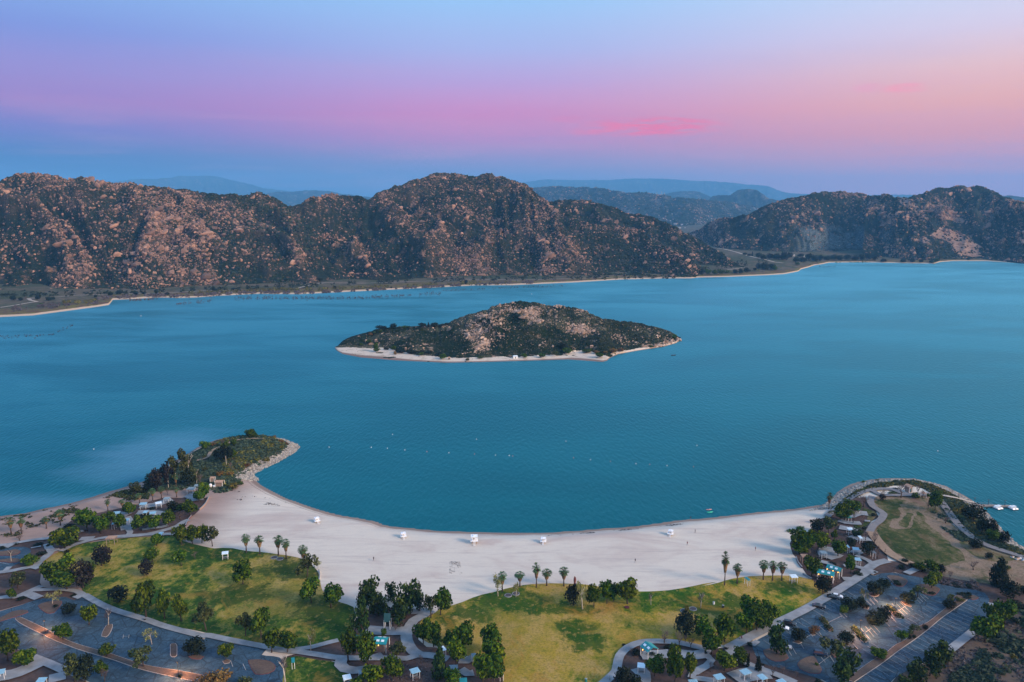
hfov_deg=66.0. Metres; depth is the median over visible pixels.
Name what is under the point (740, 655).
broadleaf tree
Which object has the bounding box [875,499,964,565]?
lawn
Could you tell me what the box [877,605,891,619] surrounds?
evergreen tree
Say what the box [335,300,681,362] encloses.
rocky island
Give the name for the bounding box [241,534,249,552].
fan palm
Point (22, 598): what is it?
shrub
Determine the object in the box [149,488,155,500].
fan palm
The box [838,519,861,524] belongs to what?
path
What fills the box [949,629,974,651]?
path
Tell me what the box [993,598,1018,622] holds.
broadleaf tree
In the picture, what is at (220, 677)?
rusty tree
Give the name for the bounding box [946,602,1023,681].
slope scrub
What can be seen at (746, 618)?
broadleaf tree
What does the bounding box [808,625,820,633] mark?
rusty tree
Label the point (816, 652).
parked car
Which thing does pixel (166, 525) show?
path
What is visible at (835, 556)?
path
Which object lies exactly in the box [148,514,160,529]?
broadleaf tree
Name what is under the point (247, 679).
shrub
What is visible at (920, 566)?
broadleaf tree
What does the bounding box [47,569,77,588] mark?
broadleaf tree
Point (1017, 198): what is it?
distant ridge
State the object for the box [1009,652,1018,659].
yellow shrub
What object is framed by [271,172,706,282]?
rocky hill
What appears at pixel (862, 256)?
evergreen tree
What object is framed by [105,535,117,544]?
timber ramada
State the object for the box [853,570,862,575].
shrub
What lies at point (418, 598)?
pine tree
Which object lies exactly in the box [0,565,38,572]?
path
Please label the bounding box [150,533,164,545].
broadleaf tree
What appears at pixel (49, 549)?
path
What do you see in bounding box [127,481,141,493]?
olive green tree
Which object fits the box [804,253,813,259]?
evergreen tree
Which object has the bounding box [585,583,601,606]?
broadleaf tree
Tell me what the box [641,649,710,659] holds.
path
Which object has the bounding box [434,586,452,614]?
broadleaf tree
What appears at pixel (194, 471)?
eucalyptus tree
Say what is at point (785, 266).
shore
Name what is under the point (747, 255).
track
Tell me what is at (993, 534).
broadleaf tree
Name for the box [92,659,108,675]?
broadleaf tree
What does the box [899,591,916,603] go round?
evergreen tree
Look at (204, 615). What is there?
olive green tree
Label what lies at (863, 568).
path
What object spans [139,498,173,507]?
path
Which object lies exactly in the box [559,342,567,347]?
evergreen tree
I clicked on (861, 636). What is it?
hedge
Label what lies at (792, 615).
path
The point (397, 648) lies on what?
olive green tree
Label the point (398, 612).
pine tree
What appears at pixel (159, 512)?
path
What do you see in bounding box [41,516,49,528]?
fan palm
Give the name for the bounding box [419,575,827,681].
lawn
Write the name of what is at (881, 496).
evergreen tree
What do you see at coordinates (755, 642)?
path
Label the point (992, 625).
broadleaf tree
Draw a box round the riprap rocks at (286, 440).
[180,438,290,460]
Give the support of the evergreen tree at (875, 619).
on the parking lot at (937, 617)
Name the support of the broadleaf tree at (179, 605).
on the lawn at (206, 574)
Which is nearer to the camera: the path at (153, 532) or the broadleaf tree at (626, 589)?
the broadleaf tree at (626, 589)
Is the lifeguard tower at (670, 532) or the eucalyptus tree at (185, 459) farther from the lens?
the eucalyptus tree at (185, 459)
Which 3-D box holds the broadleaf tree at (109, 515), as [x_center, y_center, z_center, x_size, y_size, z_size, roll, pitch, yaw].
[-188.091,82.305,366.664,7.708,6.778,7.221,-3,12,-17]
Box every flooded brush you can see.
[0,325,72,338]
[235,291,439,300]
[443,285,565,290]
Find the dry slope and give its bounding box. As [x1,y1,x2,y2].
[892,601,1023,681]
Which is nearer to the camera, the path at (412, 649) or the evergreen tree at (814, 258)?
the path at (412, 649)
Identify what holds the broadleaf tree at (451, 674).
on the mulch bed at (336, 648)
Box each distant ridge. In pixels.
[267,190,370,205]
[533,186,759,225]
[1003,195,1023,200]
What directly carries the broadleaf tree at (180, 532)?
on the lawn at (206, 574)
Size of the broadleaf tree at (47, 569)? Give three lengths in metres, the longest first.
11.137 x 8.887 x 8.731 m
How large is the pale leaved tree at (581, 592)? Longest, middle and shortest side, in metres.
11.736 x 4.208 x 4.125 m
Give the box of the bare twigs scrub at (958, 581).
[938,578,980,590]
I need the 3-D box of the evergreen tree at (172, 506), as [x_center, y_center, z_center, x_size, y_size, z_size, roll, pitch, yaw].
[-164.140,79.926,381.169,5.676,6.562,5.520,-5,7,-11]
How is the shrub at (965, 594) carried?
on the parking lot at (937, 617)
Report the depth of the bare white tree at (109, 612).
278.26 m
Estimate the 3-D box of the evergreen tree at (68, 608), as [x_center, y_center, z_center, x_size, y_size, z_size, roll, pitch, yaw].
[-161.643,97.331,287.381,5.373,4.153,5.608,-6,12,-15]
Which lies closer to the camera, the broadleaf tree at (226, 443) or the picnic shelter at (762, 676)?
the picnic shelter at (762, 676)
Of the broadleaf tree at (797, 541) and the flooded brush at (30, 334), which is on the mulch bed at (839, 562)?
the broadleaf tree at (797, 541)
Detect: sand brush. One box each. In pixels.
[1,489,146,536]
[114,489,149,498]
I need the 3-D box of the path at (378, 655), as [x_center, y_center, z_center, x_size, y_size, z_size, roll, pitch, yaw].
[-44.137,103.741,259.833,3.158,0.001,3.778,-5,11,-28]
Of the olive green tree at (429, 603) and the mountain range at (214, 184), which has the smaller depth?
the olive green tree at (429, 603)
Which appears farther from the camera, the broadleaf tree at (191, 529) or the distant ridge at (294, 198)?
the distant ridge at (294, 198)
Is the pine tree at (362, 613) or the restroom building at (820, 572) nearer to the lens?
the pine tree at (362, 613)
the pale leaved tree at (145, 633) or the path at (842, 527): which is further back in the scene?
the path at (842, 527)
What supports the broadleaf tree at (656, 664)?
on the mulch bed at (630, 660)
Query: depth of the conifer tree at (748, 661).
253.66 m
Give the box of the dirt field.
[874,496,1023,585]
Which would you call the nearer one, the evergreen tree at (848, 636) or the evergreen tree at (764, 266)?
the evergreen tree at (848, 636)
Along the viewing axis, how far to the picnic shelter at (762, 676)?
244.54 m
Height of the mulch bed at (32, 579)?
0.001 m
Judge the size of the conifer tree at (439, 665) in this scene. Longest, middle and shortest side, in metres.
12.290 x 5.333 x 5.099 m
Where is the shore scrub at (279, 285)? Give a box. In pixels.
[0,274,675,296]
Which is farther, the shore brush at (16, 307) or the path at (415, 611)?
the shore brush at (16, 307)
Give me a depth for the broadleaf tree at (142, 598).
281.46 m
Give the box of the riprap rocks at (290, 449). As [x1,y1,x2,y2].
[234,442,299,480]
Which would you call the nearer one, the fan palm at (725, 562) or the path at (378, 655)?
the path at (378, 655)
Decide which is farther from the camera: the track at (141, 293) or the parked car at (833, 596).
the track at (141, 293)
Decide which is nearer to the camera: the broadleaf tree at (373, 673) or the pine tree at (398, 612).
the broadleaf tree at (373, 673)
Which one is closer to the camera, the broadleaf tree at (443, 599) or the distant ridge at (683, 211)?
the broadleaf tree at (443, 599)
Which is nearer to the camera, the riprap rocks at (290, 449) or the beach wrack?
the beach wrack
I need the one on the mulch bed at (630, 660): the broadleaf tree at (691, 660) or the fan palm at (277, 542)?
the broadleaf tree at (691, 660)
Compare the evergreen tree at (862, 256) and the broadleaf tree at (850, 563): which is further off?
the evergreen tree at (862, 256)
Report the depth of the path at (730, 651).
249.83 m
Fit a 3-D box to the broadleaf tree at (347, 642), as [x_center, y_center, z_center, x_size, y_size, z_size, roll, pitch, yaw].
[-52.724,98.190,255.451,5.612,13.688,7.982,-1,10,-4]
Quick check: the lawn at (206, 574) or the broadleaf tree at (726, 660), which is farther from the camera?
the lawn at (206, 574)
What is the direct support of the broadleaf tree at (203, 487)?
on the mulch bed at (112, 530)
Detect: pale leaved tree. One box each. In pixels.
[43,590,61,603]
[142,628,157,643]
[307,627,315,650]
[493,574,501,595]
[513,582,518,593]
[575,581,587,608]
[859,588,868,598]
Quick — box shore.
[0,224,1012,316]
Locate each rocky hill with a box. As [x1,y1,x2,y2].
[0,172,319,289]
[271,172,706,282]
[689,191,985,259]
[863,185,1023,263]
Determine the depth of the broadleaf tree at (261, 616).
269.30 m
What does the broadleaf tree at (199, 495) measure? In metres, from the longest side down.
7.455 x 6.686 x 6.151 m
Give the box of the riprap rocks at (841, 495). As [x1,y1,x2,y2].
[809,478,1023,549]
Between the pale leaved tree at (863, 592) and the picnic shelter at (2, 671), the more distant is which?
the pale leaved tree at (863, 592)
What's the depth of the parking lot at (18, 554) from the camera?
334.77 m
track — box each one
[4,298,38,306]
[59,290,211,296]
[197,438,263,460]
[712,247,779,262]
[867,531,913,564]
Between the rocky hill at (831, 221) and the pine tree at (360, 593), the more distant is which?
the rocky hill at (831, 221)
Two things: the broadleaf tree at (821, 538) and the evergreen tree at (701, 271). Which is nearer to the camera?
the broadleaf tree at (821, 538)
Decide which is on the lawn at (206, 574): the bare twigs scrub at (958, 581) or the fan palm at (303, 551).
the fan palm at (303, 551)
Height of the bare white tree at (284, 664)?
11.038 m
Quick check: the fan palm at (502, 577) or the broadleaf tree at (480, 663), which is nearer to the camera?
the broadleaf tree at (480, 663)
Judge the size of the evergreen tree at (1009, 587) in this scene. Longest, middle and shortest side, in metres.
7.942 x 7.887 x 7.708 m
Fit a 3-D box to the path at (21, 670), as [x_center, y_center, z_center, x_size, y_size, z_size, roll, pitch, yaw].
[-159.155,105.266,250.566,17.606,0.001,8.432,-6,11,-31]
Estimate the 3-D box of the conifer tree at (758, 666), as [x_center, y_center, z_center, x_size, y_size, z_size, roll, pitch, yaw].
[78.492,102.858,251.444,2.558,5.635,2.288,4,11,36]
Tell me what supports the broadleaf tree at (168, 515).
on the mulch bed at (112, 530)
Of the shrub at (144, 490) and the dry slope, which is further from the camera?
the shrub at (144, 490)
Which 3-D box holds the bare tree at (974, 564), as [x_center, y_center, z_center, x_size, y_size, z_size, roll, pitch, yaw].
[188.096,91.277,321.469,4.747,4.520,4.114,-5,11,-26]
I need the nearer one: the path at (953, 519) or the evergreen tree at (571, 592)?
the evergreen tree at (571, 592)
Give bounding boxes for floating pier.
[977,504,1008,507]
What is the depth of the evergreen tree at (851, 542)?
342.06 m
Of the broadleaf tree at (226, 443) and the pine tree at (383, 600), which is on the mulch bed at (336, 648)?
the pine tree at (383, 600)
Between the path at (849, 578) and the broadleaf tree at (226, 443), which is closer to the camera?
the path at (849, 578)
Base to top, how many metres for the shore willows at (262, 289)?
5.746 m
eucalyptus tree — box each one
[158,461,173,487]
[167,455,178,478]
[177,448,192,472]
[188,466,199,483]
[220,444,232,464]
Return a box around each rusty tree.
[192,671,216,681]
[202,667,232,681]
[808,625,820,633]
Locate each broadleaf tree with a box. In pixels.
[0,628,19,660]
[5,588,16,597]
[11,647,36,665]
[20,553,40,565]
[39,560,63,585]
[47,525,80,547]
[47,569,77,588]
[51,622,72,639]
[58,552,75,569]
[71,507,96,530]
[78,603,98,624]
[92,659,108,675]
[93,516,109,533]
[97,642,115,655]
[100,511,115,521]
[112,513,125,529]
[122,502,136,513]
[130,514,142,529]
[131,579,155,616]
[142,515,152,527]
[142,547,159,561]
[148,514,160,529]
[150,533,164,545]
[155,587,169,618]
[161,509,175,526]
[170,524,189,544]
[170,549,186,565]
[170,594,188,621]
[175,503,183,510]
[181,499,197,515]
[185,524,198,543]
[193,490,204,501]
[195,524,208,538]
[198,441,210,448]
[198,482,209,494]
[217,642,233,658]
[221,440,229,446]
[232,558,251,583]
[244,429,257,436]
[250,606,269,637]
[262,627,278,652]
[278,630,297,651]
[299,576,319,602]
[323,582,343,607]
[339,624,356,661]
[350,674,364,681]
[354,629,376,664]
[362,663,384,681]
[380,653,404,679]
[381,628,386,635]
[412,623,426,643]
[421,617,441,646]
[432,634,442,645]
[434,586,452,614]
[442,629,451,644]
[443,666,461,681]
[446,635,466,664]
[449,619,474,645]
[472,650,493,681]
[480,622,502,643]
[481,638,505,658]
[486,650,504,681]
[562,347,571,353]
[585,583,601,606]
[599,579,615,602]
[612,582,617,600]
[614,577,637,603]
[644,653,666,676]
[664,642,684,681]
[684,652,697,678]
[693,614,713,635]
[702,628,723,654]
[713,612,737,641]
[716,649,737,670]
[733,646,747,664]
[734,607,758,632]
[739,594,761,611]
[749,602,768,629]
[761,599,780,617]
[762,606,774,627]
[790,528,808,553]
[791,543,808,554]
[799,529,814,553]
[803,554,823,575]
[807,529,816,541]
[813,530,830,548]
[831,529,837,537]
[831,538,847,555]
[834,502,847,518]
[834,507,854,519]
[839,605,848,613]
[843,499,862,511]
[844,554,855,573]
[869,646,888,658]
[894,630,908,640]
[912,562,926,571]
[923,570,942,587]
[924,559,939,571]
[928,489,943,509]
[969,613,1005,642]
[981,602,1007,617]
[985,528,1000,540]
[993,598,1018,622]
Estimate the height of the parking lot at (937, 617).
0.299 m
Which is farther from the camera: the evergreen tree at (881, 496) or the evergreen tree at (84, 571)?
the evergreen tree at (881, 496)
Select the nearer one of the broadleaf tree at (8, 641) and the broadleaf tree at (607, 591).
the broadleaf tree at (8, 641)
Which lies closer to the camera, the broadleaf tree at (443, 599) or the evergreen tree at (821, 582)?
the broadleaf tree at (443, 599)
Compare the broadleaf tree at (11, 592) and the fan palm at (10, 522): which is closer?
the broadleaf tree at (11, 592)
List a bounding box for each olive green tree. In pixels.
[8,570,25,587]
[62,652,89,681]
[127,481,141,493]
[127,645,151,668]
[191,600,214,630]
[201,526,218,546]
[235,612,251,635]
[294,553,318,575]
[388,640,405,655]
[424,594,436,617]
[819,635,845,655]
[821,516,838,533]
[907,624,921,634]
[909,585,927,596]
[943,655,952,663]
[946,594,960,601]
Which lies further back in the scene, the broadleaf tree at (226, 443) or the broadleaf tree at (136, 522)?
the broadleaf tree at (226, 443)
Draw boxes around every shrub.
[16,596,26,600]
[36,551,47,555]
[63,523,75,528]
[136,488,148,492]
[227,482,238,488]
[237,675,252,681]
[632,648,641,655]
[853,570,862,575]
[898,564,905,569]
[911,492,919,497]
[957,592,970,598]
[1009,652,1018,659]
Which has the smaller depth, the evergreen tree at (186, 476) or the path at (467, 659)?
the path at (467, 659)
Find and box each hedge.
[819,615,830,627]
[851,624,863,635]
[856,632,867,642]
[884,604,897,612]
[893,611,903,618]
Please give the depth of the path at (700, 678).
247.19 m
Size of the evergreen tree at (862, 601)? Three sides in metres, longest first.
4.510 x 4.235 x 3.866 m
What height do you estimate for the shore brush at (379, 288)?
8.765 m
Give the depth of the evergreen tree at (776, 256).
2020.38 m
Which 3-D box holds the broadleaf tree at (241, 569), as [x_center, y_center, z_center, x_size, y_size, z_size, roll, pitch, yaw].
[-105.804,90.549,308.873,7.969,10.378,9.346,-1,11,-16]
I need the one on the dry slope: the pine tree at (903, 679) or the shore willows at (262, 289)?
the pine tree at (903, 679)
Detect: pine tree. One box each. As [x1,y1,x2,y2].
[142,473,149,485]
[349,594,369,634]
[356,586,368,604]
[359,574,381,605]
[368,591,384,615]
[379,595,387,614]
[383,595,407,626]
[384,581,395,601]
[394,578,418,615]
[412,581,424,610]
[768,620,788,654]
[830,646,862,681]
[851,526,863,536]
[897,673,912,681]
[906,656,927,681]
[914,649,945,678]
[928,639,955,661]
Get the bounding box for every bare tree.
[101,669,108,681]
[660,627,671,643]
[676,631,682,645]
[768,664,776,676]
[897,484,908,497]
[967,560,978,569]
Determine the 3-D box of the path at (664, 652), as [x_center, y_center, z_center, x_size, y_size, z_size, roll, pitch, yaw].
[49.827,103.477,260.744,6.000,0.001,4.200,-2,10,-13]
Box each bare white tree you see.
[104,609,110,624]
[277,654,287,681]
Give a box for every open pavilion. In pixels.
[383,613,391,626]
[640,641,657,659]
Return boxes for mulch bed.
[0,539,76,609]
[0,649,85,681]
[53,498,206,548]
[286,654,356,681]
[307,608,502,681]
[611,643,823,681]
[790,497,887,588]
[873,561,1023,603]
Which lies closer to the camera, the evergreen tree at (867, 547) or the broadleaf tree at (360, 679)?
the broadleaf tree at (360, 679)
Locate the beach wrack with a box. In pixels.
[548,523,682,535]
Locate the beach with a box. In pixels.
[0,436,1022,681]
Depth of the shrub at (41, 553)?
334.94 m
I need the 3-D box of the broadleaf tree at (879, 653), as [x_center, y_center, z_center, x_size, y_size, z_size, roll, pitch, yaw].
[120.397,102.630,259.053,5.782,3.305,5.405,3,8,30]
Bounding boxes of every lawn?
[42,536,353,648]
[283,656,347,681]
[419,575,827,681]
[853,508,875,527]
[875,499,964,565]
[898,513,913,527]
[959,541,1015,560]
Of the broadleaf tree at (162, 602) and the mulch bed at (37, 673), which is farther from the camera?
the broadleaf tree at (162, 602)
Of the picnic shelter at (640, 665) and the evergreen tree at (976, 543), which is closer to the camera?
the picnic shelter at (640, 665)
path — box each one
[0,537,48,545]
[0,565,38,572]
[0,566,11,572]
[0,585,43,598]
[0,661,42,680]
[22,591,42,599]
[33,544,54,565]
[34,587,86,593]
[34,654,66,671]
[48,671,65,681]
[59,533,174,550]
[73,593,84,598]
[78,536,94,540]
[83,593,417,660]
[115,511,130,516]
[117,519,189,537]
[120,516,132,529]
[125,529,132,535]
[136,510,164,514]
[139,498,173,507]
[142,524,167,529]
[184,492,203,500]
[295,638,338,650]
[334,658,364,673]
[366,625,407,634]
[373,652,383,659]
[400,609,434,656]
[411,608,429,613]
[418,652,449,660]
[458,655,473,662]
[460,667,474,675]
[599,639,702,681]
[631,668,650,681]
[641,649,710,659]
[652,649,668,657]
[687,671,716,681]
[695,653,714,668]
[695,662,713,673]
[723,558,890,649]
[724,648,797,681]
[727,666,772,681]
[752,640,759,645]
[817,548,843,559]
[820,560,834,565]
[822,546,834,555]
[824,487,1023,557]
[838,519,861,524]
[839,525,855,530]
[842,577,854,580]
[843,564,868,570]
[849,535,871,540]
[850,511,867,517]
[854,555,874,563]
[864,568,877,573]
[866,495,886,531]
[869,489,924,495]
[904,568,918,573]
[943,494,975,502]
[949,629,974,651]
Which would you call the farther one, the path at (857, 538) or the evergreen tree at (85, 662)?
the path at (857, 538)
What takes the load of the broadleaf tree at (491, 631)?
on the lawn at (549, 632)
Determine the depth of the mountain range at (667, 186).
20924.21 m
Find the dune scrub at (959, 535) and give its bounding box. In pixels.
[931,511,969,541]
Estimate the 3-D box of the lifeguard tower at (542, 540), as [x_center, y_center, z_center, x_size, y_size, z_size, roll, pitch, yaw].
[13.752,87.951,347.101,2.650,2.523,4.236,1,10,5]
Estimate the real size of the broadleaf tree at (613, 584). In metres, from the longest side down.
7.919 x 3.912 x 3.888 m
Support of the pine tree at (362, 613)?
on the mulch bed at (336, 648)
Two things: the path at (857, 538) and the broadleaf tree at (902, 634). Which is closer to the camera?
the broadleaf tree at (902, 634)
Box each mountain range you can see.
[111,176,371,197]
[523,178,911,200]
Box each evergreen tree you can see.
[60,602,76,613]
[69,558,94,587]
[74,652,94,680]
[90,543,112,565]
[107,585,129,602]
[138,557,153,575]
[143,483,154,489]
[148,467,162,489]
[166,500,178,511]
[180,471,195,485]
[181,635,206,655]
[212,448,223,457]
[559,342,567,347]
[563,583,579,605]
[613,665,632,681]
[630,673,641,681]
[674,610,697,636]
[698,269,704,274]
[760,263,769,268]
[772,253,780,259]
[780,251,787,259]
[790,627,807,641]
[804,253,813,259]
[810,518,823,530]
[811,255,818,261]
[814,575,832,593]
[837,630,854,644]
[840,595,859,610]
[844,254,851,259]
[846,536,856,546]
[856,596,865,607]
[858,254,865,259]
[859,540,875,555]
[865,608,887,625]
[866,581,883,595]
[871,253,878,259]
[876,578,891,588]
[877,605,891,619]
[878,494,885,499]
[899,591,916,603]
[938,564,945,572]
[942,599,955,608]
[960,502,987,519]
[968,537,983,548]
[976,514,987,531]
[984,518,998,531]
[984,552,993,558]
[997,530,1011,542]
[999,580,1022,598]
[1009,599,1023,608]
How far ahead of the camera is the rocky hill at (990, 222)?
2344.09 m
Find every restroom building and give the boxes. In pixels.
[373,636,389,652]
[817,569,834,579]
[826,564,841,577]
[904,483,914,492]
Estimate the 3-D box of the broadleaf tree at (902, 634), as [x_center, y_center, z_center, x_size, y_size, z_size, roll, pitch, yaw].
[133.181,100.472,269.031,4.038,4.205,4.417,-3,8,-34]
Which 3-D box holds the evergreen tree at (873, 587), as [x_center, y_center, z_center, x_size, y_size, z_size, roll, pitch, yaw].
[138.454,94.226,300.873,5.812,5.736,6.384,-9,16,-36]
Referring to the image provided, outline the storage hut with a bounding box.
[214,480,224,486]
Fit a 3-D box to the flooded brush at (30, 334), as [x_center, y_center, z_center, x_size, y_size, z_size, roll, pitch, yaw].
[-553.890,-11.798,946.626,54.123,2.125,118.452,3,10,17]
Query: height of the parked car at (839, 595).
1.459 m
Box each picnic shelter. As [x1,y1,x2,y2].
[0,668,5,678]
[36,677,47,681]
[342,674,351,681]
[409,667,420,678]
[459,677,466,681]
[637,662,644,669]
[713,673,724,681]
[739,668,751,680]
[756,673,767,681]
[789,574,798,580]
[819,550,827,558]
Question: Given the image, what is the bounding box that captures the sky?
[0,0,1023,196]
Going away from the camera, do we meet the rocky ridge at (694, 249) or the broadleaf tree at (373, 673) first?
the broadleaf tree at (373, 673)
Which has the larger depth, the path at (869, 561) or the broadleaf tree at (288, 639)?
the path at (869, 561)
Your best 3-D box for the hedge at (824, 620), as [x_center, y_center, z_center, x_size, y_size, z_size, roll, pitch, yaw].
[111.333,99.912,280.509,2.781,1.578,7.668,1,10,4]
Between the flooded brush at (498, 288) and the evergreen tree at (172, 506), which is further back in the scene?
the flooded brush at (498, 288)
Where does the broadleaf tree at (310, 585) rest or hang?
on the lawn at (206, 574)
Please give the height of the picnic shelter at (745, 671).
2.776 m
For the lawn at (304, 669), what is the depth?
251.75 m
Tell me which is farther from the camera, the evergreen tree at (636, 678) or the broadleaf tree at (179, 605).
the broadleaf tree at (179, 605)
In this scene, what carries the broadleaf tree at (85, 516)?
on the mulch bed at (112, 530)
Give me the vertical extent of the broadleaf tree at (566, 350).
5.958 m
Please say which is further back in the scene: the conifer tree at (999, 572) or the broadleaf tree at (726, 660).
the conifer tree at (999, 572)
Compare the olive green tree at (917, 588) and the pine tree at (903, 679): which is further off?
the olive green tree at (917, 588)
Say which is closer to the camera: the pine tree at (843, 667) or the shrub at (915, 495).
the pine tree at (843, 667)
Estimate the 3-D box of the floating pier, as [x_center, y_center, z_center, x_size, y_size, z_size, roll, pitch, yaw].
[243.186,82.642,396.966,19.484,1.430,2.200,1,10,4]
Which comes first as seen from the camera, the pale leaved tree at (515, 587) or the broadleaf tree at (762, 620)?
the broadleaf tree at (762, 620)
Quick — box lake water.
[0,261,1023,546]
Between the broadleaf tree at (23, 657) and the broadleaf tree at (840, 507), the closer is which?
the broadleaf tree at (23, 657)
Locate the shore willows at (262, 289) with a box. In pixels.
[188,287,293,293]
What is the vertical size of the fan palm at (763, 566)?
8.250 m
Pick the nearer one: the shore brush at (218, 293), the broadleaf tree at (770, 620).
the broadleaf tree at (770, 620)
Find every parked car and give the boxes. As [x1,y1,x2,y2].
[782,618,795,626]
[812,603,824,608]
[813,648,827,656]
[827,593,839,599]
[831,593,842,598]
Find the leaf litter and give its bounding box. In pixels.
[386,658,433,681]
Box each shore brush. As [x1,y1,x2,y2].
[11,300,98,311]
[97,290,256,299]
[260,280,533,293]
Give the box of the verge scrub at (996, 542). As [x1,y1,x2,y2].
[828,479,1023,556]
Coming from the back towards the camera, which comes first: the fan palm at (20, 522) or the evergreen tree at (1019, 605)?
the fan palm at (20, 522)
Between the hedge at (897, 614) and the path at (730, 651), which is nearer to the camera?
the path at (730, 651)
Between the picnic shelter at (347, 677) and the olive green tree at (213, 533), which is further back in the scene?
the olive green tree at (213, 533)
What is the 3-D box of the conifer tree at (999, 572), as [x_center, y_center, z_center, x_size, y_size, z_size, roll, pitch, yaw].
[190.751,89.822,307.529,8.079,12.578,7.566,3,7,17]
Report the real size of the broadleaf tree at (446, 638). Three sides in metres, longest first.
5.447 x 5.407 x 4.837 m
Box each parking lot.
[0,546,30,570]
[0,563,282,681]
[753,573,988,681]
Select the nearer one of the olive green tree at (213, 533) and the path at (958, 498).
the olive green tree at (213, 533)
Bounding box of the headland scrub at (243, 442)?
[148,434,288,492]
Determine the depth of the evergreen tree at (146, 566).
315.38 m
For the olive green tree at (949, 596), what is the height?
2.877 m
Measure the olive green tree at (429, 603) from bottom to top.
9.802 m
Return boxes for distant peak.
[665,191,710,199]
[709,189,778,206]
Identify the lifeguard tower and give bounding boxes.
[400,532,406,539]
[471,534,477,545]
[540,537,545,542]
[667,529,673,536]
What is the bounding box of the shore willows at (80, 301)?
[62,298,96,303]
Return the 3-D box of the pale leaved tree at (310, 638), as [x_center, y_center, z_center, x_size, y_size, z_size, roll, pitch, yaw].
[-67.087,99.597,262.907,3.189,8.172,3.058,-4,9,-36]
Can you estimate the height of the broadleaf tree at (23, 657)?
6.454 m
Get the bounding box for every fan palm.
[4,517,14,533]
[15,516,25,532]
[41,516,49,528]
[55,509,63,525]
[104,499,110,510]
[135,493,142,502]
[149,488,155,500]
[157,486,163,497]
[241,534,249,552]
[254,535,263,553]
[272,535,281,555]
[281,538,289,558]
[297,544,307,557]
[498,571,506,591]
[514,571,525,586]
[532,562,540,587]
[541,568,551,585]
[558,566,568,585]
[721,551,729,585]
[732,563,742,583]
[759,560,768,579]
[768,560,777,580]
[778,561,787,580]
[826,492,833,508]
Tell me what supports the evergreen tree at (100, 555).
on the lawn at (206, 574)
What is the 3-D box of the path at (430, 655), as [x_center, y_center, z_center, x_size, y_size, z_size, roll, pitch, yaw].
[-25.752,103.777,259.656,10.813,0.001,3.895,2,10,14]
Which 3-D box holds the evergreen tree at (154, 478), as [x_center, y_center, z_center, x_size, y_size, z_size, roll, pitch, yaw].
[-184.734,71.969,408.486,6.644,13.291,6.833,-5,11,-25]
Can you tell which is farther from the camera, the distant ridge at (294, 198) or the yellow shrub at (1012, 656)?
the distant ridge at (294, 198)
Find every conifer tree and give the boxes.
[431,642,446,681]
[746,654,749,666]
[754,656,761,671]
[989,556,1011,587]
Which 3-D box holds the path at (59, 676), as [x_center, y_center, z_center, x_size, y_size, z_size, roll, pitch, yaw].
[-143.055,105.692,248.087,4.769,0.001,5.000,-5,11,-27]
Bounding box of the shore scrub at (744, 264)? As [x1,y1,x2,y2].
[706,259,767,269]
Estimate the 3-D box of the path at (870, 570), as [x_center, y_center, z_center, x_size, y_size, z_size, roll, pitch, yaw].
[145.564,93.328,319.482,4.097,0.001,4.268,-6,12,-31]
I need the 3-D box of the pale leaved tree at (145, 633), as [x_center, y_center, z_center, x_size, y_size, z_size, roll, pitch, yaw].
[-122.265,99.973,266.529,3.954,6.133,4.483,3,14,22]
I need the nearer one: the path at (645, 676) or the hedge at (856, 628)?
the path at (645, 676)
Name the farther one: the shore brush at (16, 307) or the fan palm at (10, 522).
the shore brush at (16, 307)
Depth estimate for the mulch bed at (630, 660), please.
252.37 m
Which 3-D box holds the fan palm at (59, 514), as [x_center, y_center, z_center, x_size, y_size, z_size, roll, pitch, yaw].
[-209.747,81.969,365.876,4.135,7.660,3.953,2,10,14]
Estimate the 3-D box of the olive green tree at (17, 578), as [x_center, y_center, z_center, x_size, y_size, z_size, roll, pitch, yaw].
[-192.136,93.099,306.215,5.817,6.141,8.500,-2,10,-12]
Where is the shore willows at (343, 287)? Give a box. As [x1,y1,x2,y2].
[272,280,506,293]
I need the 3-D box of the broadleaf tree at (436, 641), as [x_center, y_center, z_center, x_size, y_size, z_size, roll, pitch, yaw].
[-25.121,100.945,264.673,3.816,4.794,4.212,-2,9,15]
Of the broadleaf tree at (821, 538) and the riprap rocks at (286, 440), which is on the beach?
the riprap rocks at (286, 440)
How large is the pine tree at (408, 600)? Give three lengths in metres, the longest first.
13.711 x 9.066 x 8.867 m
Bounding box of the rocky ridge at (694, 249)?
[550,199,743,266]
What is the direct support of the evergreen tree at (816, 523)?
on the mulch bed at (839, 562)

